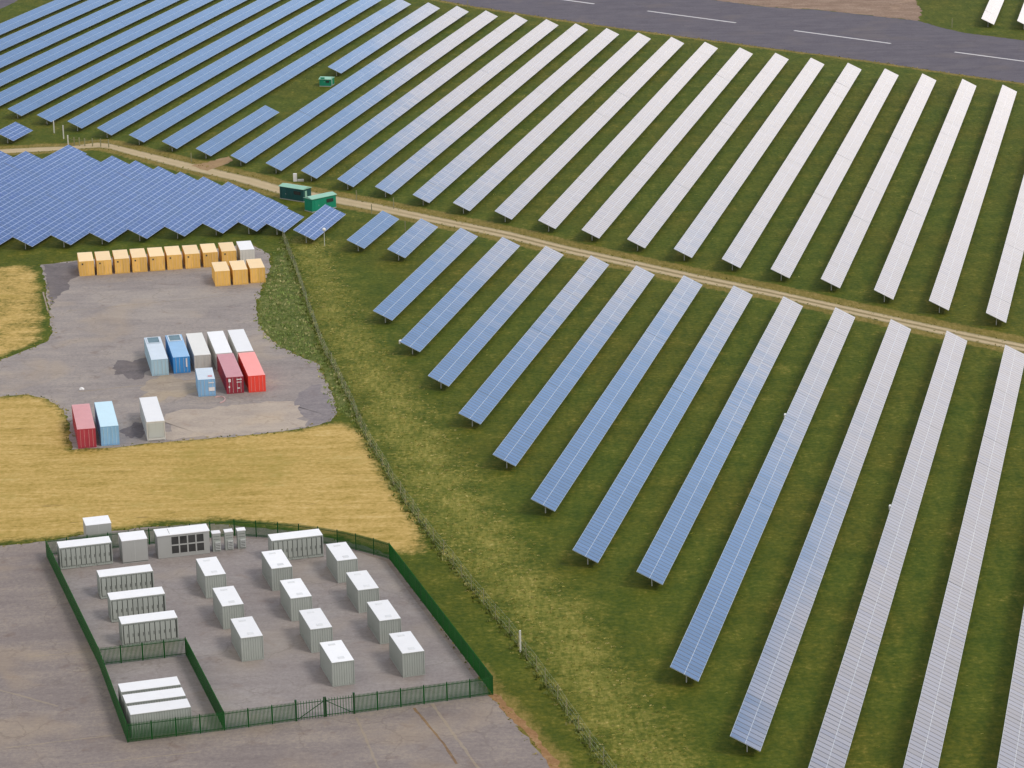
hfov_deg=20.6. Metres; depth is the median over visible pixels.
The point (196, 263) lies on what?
door
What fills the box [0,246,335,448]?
container yard
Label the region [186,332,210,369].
shipping container
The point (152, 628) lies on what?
door
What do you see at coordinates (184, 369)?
door
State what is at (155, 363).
door
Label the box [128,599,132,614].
door
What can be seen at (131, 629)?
door
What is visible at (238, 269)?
site container
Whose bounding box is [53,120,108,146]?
fence posts
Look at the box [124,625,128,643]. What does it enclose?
door
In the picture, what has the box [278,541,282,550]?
door
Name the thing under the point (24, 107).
solar panel row
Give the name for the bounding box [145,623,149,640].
door
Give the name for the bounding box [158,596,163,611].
door
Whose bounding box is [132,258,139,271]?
door
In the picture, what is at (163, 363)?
door
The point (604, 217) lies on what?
solar panel row
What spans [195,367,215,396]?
shipping container
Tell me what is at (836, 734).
solar panel row
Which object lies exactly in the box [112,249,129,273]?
site container
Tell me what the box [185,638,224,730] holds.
palisade fence
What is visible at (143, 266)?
door
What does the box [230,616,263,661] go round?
battery container
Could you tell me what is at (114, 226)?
solar panel row
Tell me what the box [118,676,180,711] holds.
transformer container
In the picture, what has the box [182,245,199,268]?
site container
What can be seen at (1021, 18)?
solar panel row
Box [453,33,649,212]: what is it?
solar panel row
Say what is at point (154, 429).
rear door
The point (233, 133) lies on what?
solar panel row
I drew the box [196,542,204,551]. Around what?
window
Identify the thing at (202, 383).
door
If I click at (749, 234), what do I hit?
solar panel row
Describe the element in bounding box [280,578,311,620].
battery container
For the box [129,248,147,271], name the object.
site container
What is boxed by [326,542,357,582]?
battery container
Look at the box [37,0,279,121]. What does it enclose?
solar panel row
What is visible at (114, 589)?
door
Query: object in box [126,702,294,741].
palisade fence
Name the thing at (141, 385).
pavement joint
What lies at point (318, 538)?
door
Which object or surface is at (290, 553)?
door
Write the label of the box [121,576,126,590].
door
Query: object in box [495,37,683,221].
solar panel row
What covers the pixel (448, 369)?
solar panel row
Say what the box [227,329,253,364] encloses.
shipping container
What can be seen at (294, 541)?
door
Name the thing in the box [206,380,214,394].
door
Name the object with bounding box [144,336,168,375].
shipping container
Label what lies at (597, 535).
solar panel row
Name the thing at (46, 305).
pavement joint
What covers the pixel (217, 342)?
shipping container
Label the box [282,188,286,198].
door
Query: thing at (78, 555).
door
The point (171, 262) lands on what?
door
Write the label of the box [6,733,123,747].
pavement joint
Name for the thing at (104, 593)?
door
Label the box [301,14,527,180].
solar panel row
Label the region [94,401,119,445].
shipping container
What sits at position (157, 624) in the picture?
door
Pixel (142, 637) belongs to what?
door
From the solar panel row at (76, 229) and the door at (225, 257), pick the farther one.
the solar panel row at (76, 229)
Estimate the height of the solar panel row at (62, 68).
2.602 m
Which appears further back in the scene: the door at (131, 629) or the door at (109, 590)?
the door at (109, 590)
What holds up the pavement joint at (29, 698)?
on the apron
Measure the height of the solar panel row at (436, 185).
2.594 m
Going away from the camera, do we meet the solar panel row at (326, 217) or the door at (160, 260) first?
the door at (160, 260)
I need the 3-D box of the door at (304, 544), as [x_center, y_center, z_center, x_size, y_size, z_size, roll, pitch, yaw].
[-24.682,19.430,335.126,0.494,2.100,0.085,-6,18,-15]
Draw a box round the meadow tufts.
[116,31,1023,758]
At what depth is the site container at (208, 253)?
468.32 m
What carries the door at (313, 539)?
in the cabinet container at (295, 545)
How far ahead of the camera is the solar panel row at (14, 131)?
569.04 m
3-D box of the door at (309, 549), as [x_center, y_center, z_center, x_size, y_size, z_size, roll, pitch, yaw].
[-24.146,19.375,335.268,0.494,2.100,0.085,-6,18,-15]
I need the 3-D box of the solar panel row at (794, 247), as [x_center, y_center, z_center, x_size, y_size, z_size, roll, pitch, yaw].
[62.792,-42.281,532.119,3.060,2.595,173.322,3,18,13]
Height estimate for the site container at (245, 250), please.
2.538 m
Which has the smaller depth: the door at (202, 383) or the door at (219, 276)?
the door at (202, 383)
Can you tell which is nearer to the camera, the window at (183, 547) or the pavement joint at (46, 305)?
the window at (183, 547)
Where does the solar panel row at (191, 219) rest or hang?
on the ground at (54, 484)
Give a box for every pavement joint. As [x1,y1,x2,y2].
[0,690,57,705]
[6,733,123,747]
[28,651,89,656]
[42,292,54,317]
[78,377,219,391]
[355,717,378,767]
[431,703,479,767]
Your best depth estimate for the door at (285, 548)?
334.44 m
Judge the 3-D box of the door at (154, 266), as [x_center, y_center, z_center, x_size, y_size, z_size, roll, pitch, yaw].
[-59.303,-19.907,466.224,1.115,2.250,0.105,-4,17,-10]
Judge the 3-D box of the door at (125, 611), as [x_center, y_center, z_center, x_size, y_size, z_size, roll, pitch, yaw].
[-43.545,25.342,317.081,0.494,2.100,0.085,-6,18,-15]
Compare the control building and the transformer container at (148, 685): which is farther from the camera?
the control building
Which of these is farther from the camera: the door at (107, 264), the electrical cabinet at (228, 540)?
the door at (107, 264)
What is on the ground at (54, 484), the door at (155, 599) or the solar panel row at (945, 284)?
the solar panel row at (945, 284)
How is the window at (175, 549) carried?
in the control building
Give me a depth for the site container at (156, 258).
466.54 m
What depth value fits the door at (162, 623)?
310.75 m
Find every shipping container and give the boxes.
[72,403,96,448]
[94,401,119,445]
[139,396,165,440]
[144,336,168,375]
[165,334,190,373]
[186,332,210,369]
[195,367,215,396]
[207,331,231,369]
[217,353,243,393]
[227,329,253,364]
[238,352,265,392]
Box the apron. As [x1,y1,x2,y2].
[0,523,549,767]
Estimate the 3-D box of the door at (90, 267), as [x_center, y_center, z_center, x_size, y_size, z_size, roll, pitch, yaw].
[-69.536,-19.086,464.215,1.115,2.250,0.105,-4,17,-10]
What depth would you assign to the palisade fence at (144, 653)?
305.97 m
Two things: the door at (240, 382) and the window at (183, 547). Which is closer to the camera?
the window at (183, 547)
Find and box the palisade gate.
[294,692,355,720]
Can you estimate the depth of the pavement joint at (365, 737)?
285.05 m
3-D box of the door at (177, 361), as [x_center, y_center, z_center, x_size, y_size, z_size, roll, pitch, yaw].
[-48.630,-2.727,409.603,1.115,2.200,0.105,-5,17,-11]
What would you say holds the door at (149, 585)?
in the cabinet container at (125, 578)
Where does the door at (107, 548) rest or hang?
in the cabinet container at (86, 552)
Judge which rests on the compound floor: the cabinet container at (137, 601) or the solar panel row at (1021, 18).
the cabinet container at (137, 601)
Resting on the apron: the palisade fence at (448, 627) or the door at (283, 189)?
the palisade fence at (448, 627)
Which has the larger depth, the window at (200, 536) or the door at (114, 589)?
the window at (200, 536)
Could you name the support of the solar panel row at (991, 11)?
on the ground at (54, 484)
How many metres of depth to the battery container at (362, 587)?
319.25 m
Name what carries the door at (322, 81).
in the substation cabin at (324, 81)
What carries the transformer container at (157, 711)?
on the compound floor
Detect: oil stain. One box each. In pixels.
[112,357,149,379]
[119,422,144,437]
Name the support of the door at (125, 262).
in the site container at (121, 263)
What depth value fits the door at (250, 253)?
469.45 m
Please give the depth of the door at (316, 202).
504.39 m
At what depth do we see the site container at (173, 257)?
467.21 m
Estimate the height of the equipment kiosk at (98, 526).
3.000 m
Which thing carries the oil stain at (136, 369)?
on the container yard at (87, 347)
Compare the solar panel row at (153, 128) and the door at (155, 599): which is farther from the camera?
the solar panel row at (153, 128)
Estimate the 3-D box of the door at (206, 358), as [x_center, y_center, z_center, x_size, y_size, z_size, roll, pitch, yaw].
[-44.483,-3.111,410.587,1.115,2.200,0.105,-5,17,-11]
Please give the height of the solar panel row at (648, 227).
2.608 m
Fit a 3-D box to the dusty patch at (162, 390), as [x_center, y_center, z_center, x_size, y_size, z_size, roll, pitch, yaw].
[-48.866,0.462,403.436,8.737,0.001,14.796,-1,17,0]
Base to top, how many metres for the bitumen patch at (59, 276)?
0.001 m
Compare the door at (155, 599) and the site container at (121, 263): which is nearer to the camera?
the door at (155, 599)
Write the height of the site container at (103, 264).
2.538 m
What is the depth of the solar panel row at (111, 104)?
635.01 m
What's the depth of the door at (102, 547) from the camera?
334.36 m
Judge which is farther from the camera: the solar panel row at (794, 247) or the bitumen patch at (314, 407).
the solar panel row at (794, 247)
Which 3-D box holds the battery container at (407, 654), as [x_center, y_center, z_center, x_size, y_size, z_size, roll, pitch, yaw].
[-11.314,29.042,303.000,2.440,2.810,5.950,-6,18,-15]
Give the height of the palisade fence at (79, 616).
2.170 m
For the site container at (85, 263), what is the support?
on the container yard at (87, 347)
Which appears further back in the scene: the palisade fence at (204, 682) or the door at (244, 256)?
the door at (244, 256)
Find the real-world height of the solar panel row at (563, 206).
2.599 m
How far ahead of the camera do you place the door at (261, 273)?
457.91 m
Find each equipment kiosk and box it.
[83,515,111,541]
[118,530,148,563]
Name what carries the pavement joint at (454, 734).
on the apron
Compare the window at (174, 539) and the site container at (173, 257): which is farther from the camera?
the site container at (173, 257)
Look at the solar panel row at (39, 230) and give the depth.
506.05 m
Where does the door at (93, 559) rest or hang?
in the cabinet container at (86, 552)
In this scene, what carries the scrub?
on the ground at (54, 484)
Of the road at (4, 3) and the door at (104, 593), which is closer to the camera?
the door at (104, 593)
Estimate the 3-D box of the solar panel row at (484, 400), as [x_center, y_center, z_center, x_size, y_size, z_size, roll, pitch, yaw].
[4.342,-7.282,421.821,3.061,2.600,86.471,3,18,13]
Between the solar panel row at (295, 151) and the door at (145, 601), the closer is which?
the door at (145, 601)
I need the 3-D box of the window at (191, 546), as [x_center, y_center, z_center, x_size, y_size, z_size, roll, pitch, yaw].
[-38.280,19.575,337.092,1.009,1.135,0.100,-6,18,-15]
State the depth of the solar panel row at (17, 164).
538.76 m
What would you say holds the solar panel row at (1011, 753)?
on the ground at (54, 484)
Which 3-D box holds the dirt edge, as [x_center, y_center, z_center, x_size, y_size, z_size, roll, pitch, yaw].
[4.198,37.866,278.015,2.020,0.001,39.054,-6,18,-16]
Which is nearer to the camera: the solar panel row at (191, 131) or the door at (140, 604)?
the door at (140, 604)
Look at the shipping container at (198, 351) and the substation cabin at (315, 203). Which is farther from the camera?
the substation cabin at (315, 203)
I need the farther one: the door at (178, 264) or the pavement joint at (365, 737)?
the door at (178, 264)
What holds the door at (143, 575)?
in the cabinet container at (125, 578)
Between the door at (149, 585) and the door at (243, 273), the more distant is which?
the door at (243, 273)
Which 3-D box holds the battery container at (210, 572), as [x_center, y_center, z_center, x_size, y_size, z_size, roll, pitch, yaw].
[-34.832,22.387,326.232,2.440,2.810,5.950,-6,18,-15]
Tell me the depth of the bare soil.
704.87 m
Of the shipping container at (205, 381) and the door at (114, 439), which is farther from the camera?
the shipping container at (205, 381)
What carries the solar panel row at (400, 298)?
on the ground at (54, 484)
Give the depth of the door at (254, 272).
457.68 m
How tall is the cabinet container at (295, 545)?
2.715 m
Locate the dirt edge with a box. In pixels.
[488,694,559,767]
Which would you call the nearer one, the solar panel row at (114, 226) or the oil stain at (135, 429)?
the oil stain at (135, 429)
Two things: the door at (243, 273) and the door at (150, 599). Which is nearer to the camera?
the door at (150, 599)
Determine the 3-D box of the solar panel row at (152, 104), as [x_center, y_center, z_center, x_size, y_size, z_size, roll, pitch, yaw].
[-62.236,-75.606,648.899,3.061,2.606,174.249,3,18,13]
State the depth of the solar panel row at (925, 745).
320.45 m
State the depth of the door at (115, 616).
316.72 m
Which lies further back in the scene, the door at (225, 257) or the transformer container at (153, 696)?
the door at (225, 257)
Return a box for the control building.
[153,524,209,558]
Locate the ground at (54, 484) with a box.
[0,0,1023,767]
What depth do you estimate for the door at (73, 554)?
333.46 m
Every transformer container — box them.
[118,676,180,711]
[122,687,185,723]
[127,699,191,737]
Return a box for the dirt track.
[0,142,1023,351]
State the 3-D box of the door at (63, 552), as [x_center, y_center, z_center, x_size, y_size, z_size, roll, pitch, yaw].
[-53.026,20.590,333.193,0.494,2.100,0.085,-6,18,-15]
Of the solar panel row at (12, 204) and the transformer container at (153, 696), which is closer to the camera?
the transformer container at (153, 696)
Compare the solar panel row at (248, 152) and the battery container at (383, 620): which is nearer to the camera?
the battery container at (383, 620)
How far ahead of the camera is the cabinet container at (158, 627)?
310.58 m
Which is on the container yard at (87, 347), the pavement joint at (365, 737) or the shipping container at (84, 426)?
the shipping container at (84, 426)
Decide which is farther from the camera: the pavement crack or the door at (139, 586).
the door at (139, 586)
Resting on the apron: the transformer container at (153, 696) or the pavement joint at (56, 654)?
the pavement joint at (56, 654)
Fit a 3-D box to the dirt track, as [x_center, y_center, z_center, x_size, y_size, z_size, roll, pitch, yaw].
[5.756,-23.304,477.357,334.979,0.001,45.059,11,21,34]
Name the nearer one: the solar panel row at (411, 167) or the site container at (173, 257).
the site container at (173, 257)
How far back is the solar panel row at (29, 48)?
681.22 m
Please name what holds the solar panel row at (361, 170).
on the ground at (54, 484)
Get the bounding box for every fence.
[45,519,389,558]
[45,539,127,742]
[98,637,185,664]
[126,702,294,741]
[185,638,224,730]
[282,231,616,767]
[355,675,492,712]
[389,543,492,691]
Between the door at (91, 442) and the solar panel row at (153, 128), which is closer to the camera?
the door at (91, 442)
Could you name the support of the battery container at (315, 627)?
on the compound floor
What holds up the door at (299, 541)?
in the cabinet container at (295, 545)
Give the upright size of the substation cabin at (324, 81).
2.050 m
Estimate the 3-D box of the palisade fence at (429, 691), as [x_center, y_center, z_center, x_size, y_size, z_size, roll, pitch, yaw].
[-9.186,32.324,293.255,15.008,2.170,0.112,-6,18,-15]
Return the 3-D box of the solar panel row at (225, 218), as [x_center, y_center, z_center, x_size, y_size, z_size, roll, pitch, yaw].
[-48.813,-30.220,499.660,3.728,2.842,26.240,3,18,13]
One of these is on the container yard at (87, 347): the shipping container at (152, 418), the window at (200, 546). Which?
the shipping container at (152, 418)
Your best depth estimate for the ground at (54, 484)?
390.82 m
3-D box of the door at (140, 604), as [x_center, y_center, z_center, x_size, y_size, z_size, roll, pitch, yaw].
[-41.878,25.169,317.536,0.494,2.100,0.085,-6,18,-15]
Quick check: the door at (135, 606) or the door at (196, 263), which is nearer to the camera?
the door at (135, 606)
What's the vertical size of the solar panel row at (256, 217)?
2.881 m
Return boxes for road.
[0,0,16,8]
[442,0,1023,82]
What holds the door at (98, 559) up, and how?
in the cabinet container at (86, 552)
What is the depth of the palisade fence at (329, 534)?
339.45 m
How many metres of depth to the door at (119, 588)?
324.15 m
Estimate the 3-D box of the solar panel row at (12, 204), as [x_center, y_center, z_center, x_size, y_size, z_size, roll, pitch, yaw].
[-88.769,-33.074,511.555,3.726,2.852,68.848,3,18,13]
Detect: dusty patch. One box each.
[90,288,260,319]
[140,375,196,401]
[164,401,307,439]
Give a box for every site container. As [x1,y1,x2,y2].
[77,252,94,275]
[94,251,111,274]
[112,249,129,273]
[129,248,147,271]
[147,247,164,270]
[164,246,181,269]
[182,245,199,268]
[200,243,217,266]
[211,261,230,285]
[218,242,236,265]
[229,260,247,284]
[236,241,254,263]
[246,258,265,282]
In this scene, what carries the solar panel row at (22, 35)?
on the ground at (54, 484)
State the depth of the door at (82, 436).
377.03 m
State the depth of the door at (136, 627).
309.99 m
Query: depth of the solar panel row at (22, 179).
533.29 m
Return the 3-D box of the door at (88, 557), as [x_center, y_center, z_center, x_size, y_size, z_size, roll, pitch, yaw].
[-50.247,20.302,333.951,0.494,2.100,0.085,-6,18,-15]
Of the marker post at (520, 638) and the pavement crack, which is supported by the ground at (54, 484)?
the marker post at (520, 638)
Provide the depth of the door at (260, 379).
400.18 m
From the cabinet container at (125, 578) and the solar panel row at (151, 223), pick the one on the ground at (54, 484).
the solar panel row at (151, 223)
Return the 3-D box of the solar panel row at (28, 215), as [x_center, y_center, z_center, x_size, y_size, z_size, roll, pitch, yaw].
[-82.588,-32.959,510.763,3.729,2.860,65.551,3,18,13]
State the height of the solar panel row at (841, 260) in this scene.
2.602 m
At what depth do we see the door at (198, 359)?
410.32 m
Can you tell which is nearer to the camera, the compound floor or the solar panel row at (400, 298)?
the compound floor
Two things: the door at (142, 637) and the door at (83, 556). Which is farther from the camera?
the door at (83, 556)
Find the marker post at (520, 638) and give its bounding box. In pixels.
[519,630,520,651]
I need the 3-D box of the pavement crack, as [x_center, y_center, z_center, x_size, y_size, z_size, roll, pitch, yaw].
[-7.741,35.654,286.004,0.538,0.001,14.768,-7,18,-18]
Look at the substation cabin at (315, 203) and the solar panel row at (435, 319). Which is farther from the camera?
the substation cabin at (315, 203)
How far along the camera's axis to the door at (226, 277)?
456.35 m
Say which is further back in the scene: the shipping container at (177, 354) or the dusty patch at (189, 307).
the dusty patch at (189, 307)
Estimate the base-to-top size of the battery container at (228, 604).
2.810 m
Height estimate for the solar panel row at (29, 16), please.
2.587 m
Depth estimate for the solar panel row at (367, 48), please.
663.46 m
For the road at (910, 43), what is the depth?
672.80 m
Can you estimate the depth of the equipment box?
528.10 m
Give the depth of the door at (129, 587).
324.47 m
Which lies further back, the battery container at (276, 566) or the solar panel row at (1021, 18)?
the solar panel row at (1021, 18)
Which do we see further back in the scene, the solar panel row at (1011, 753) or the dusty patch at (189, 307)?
the dusty patch at (189, 307)
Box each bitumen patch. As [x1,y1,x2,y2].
[43,261,79,303]
[294,384,337,425]
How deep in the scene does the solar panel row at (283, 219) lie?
492.25 m
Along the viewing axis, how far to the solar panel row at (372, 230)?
484.51 m
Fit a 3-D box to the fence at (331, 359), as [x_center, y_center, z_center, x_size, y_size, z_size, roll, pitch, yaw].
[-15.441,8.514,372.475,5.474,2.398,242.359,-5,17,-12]
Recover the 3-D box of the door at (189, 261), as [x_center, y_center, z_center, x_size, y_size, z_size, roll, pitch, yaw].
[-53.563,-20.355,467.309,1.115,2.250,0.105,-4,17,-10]
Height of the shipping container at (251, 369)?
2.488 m
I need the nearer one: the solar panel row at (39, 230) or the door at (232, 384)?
the door at (232, 384)
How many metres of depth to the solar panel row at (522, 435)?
402.18 m
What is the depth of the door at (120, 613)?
316.87 m
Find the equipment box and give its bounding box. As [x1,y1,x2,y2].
[293,173,303,181]
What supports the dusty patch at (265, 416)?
on the container yard at (87, 347)
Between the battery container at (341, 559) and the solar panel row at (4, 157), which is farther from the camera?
the solar panel row at (4, 157)
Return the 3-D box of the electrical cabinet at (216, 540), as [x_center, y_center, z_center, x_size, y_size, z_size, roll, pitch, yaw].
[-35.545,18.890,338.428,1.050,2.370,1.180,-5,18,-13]
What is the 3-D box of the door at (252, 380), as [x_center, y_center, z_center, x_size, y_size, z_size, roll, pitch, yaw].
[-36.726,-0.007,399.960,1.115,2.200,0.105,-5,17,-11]
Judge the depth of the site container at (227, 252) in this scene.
468.99 m
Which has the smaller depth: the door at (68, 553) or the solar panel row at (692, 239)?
the door at (68, 553)
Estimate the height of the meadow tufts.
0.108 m
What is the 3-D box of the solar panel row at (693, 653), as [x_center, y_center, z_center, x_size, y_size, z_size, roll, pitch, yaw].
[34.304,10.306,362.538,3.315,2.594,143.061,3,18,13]
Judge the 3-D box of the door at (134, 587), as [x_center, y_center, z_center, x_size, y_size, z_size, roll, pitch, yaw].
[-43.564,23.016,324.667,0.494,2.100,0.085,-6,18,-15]
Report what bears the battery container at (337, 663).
on the compound floor
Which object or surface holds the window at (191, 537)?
in the control building
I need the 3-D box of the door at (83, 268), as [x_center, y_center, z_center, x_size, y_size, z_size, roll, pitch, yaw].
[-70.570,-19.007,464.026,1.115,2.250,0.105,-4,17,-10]
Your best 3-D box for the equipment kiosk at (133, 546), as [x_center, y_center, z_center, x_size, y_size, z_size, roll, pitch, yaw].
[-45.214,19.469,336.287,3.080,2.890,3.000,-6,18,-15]
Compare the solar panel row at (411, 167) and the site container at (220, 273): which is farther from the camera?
the solar panel row at (411, 167)
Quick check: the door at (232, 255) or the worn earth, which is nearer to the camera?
the door at (232, 255)
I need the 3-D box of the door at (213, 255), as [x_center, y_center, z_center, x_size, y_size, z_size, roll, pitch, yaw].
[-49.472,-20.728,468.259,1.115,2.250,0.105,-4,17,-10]
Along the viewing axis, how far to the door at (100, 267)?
464.38 m
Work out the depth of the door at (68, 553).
333.30 m
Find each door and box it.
[61,549,66,566]
[66,549,70,565]
[71,548,75,564]
[76,548,80,564]
[78,430,86,447]
[80,262,86,274]
[81,547,85,563]
[86,261,93,274]
[86,429,95,446]
[86,547,90,563]
[91,546,95,562]
[95,545,100,562]
[97,261,104,273]
[100,545,105,561]
[101,427,109,444]
[101,578,106,595]
[104,260,111,273]
[105,544,109,560]
[106,578,111,592]
[109,426,118,443]
[111,577,116,591]
[112,601,117,618]
[115,259,122,272]
[116,577,121,591]
[117,601,122,616]
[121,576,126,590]
[122,259,128,271]
[123,600,127,615]
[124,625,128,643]
[126,575,131,590]
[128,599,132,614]
[129,625,133,642]
[131,575,136,589]
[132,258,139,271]
[133,599,137,614]
[134,624,139,642]
[136,574,141,588]
[138,598,142,613]
[139,258,146,270]
[139,624,144,641]
[141,574,146,588]
[143,598,147,613]
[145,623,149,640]
[146,573,151,587]
[148,423,163,437]
[148,597,152,612]
[150,257,157,269]
[150,622,154,640]
[152,360,159,374]
[153,596,158,611]
[155,622,159,639]
[157,256,164,269]
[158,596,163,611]
[160,359,167,373]
[160,621,165,638]
[165,620,170,638]
[168,256,174,268]
[171,620,175,637]
[174,255,181,268]
[174,358,181,372]
[181,357,189,371]
[186,255,192,267]
[192,254,199,267]
[195,356,202,368]
[199,380,206,395]
[203,355,210,367]
[204,253,210,266]
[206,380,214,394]
[210,253,217,261]
[215,272,222,285]
[222,252,228,264]
[222,271,229,284]
[227,378,234,392]
[229,251,235,260]
[233,270,240,283]
[235,377,242,391]
[240,270,247,283]
[241,250,247,263]
[247,250,253,258]
[249,376,256,391]
[251,269,257,281]
[257,376,264,390]
[258,268,264,281]
[273,542,277,549]
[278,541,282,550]
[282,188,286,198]
[283,541,287,557]
[288,540,292,556]
[293,540,296,556]
[297,539,301,555]
[302,539,306,555]
[307,538,311,554]
[312,538,316,554]
[315,200,318,210]
[316,537,320,553]
[320,77,324,85]
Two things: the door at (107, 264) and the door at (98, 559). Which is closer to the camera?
the door at (98, 559)
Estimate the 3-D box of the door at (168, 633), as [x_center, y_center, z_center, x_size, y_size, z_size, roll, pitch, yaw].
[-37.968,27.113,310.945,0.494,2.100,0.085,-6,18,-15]
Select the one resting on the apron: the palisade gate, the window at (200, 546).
the palisade gate
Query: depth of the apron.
288.82 m
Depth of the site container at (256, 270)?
458.01 m
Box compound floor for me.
[54,536,482,739]
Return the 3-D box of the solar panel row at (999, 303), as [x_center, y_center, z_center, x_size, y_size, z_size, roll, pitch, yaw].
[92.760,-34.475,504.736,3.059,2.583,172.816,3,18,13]
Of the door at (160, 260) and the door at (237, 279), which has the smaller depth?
the door at (237, 279)
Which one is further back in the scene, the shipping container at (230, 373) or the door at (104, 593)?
the shipping container at (230, 373)
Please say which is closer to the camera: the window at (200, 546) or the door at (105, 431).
the window at (200, 546)
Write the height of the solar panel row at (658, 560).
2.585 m
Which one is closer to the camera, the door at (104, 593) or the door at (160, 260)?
the door at (104, 593)
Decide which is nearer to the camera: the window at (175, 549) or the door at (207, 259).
the window at (175, 549)
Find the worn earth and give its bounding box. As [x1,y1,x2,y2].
[192,156,232,170]
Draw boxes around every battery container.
[196,557,226,598]
[212,586,243,629]
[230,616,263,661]
[261,549,292,590]
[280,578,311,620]
[299,608,332,652]
[319,640,354,686]
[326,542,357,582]
[346,570,378,612]
[367,600,400,643]
[389,631,424,677]
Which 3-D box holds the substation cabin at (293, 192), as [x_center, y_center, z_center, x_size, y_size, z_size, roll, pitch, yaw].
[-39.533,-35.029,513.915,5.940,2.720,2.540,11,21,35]
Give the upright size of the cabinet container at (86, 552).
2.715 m
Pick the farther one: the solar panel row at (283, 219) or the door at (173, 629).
the solar panel row at (283, 219)
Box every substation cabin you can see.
[279,183,311,201]
[303,191,336,212]
[319,76,333,86]
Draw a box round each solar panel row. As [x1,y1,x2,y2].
[0,0,80,34]
[0,0,111,50]
[0,0,145,67]
[0,0,178,85]
[0,0,212,105]
[0,122,32,142]
[0,145,86,200]
[0,151,12,164]
[0,151,41,182]
[0,154,99,221]
[0,156,128,244]
[8,0,245,117]
[12,160,152,248]
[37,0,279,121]
[50,166,174,246]
[68,0,313,130]
[88,172,197,243]
[97,0,346,137]
[126,177,220,240]
[129,0,380,144]
[162,0,410,150]
[164,182,245,238]
[196,105,278,157]
[203,189,266,234]
[230,6,467,162]
[237,198,287,230]
[264,207,303,231]
[266,11,497,172]
[294,204,345,242]
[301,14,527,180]
[328,3,439,75]
[338,19,557,188]
[347,210,398,250]
[373,228,477,322]
[375,23,587,196]
[388,219,437,259]
[399,237,519,353]
[413,28,618,204]
[428,246,562,387]
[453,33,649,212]
[458,256,608,425]
[493,265,654,467]
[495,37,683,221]
[531,276,701,512]
[538,42,717,230]
[573,286,751,563]
[582,48,751,240]
[627,53,788,250]
[636,296,802,585]
[670,307,854,682]
[674,58,823,259]
[722,63,861,269]
[730,319,910,751]
[771,69,898,280]
[808,331,966,767]
[821,73,935,290]
[874,79,975,301]
[903,345,1023,767]
[929,85,1016,312]
[981,0,1003,24]
[986,176,1023,324]
[997,609,1023,767]
[1017,4,1023,28]
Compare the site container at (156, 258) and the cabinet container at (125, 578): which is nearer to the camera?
the cabinet container at (125, 578)
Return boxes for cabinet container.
[57,536,112,569]
[96,564,153,598]
[107,586,165,621]
[118,610,178,646]
[268,529,323,559]
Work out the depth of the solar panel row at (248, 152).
605.56 m
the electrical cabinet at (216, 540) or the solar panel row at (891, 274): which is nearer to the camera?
the electrical cabinet at (216, 540)
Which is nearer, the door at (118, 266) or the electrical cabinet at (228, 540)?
the electrical cabinet at (228, 540)
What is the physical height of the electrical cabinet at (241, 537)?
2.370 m
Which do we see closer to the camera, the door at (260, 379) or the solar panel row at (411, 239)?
the door at (260, 379)
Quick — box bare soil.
[717,0,921,20]
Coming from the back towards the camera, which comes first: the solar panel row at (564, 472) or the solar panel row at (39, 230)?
the solar panel row at (39, 230)
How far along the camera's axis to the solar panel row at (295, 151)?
598.37 m
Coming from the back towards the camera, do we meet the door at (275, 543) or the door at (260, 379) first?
the door at (260, 379)
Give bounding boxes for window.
[171,536,178,545]
[171,545,179,553]
[179,535,187,544]
[179,544,187,552]
[187,534,195,543]
[188,543,196,552]
[196,533,203,542]
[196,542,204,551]
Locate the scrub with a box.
[255,239,359,422]
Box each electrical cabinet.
[211,530,220,551]
[223,528,233,549]
[236,527,245,548]
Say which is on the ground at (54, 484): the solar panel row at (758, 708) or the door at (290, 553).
the solar panel row at (758, 708)
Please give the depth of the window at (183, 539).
336.49 m
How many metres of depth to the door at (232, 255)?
468.77 m
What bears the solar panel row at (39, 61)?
on the ground at (54, 484)
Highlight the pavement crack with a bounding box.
[413,708,457,763]

